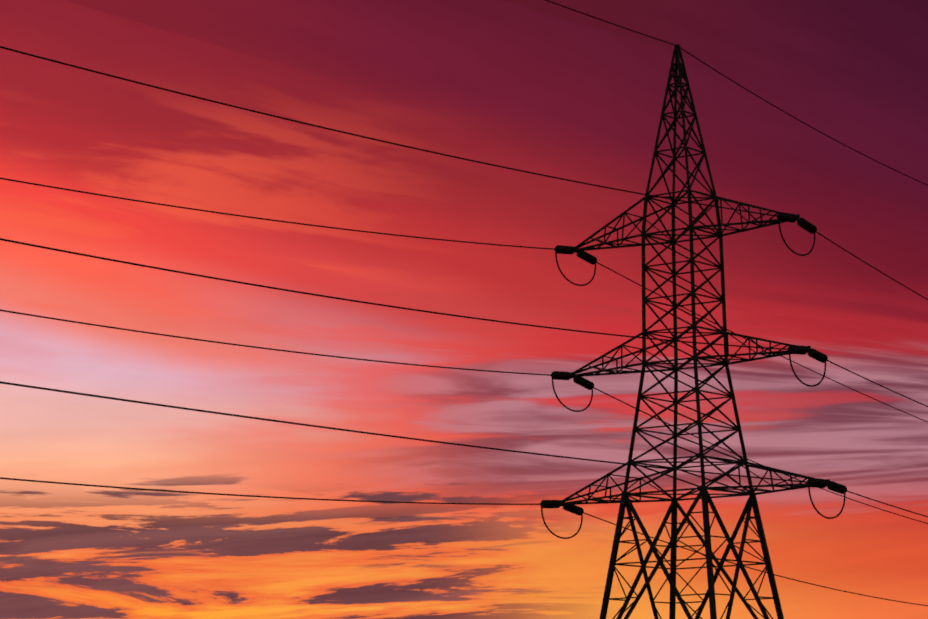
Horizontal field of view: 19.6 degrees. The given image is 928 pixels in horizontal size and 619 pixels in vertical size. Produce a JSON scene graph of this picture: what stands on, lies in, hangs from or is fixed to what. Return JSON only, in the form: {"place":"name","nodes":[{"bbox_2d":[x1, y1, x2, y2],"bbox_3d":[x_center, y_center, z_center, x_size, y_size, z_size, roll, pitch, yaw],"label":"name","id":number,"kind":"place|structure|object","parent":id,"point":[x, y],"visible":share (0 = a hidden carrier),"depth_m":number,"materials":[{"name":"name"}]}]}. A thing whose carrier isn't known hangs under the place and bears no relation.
{"place":"outdoors","nodes":[
{"label":"outdoors","id":0,"kind":"place"},
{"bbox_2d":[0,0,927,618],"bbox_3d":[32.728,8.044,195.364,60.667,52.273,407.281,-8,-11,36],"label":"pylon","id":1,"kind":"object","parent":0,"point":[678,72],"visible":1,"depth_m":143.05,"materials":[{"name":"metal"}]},
{"bbox_2d":[0,0,927,618],"label":"sky","id":2,"kind":"structure","parent":0,"point":[543,87],"materials":[{"name":"red"}]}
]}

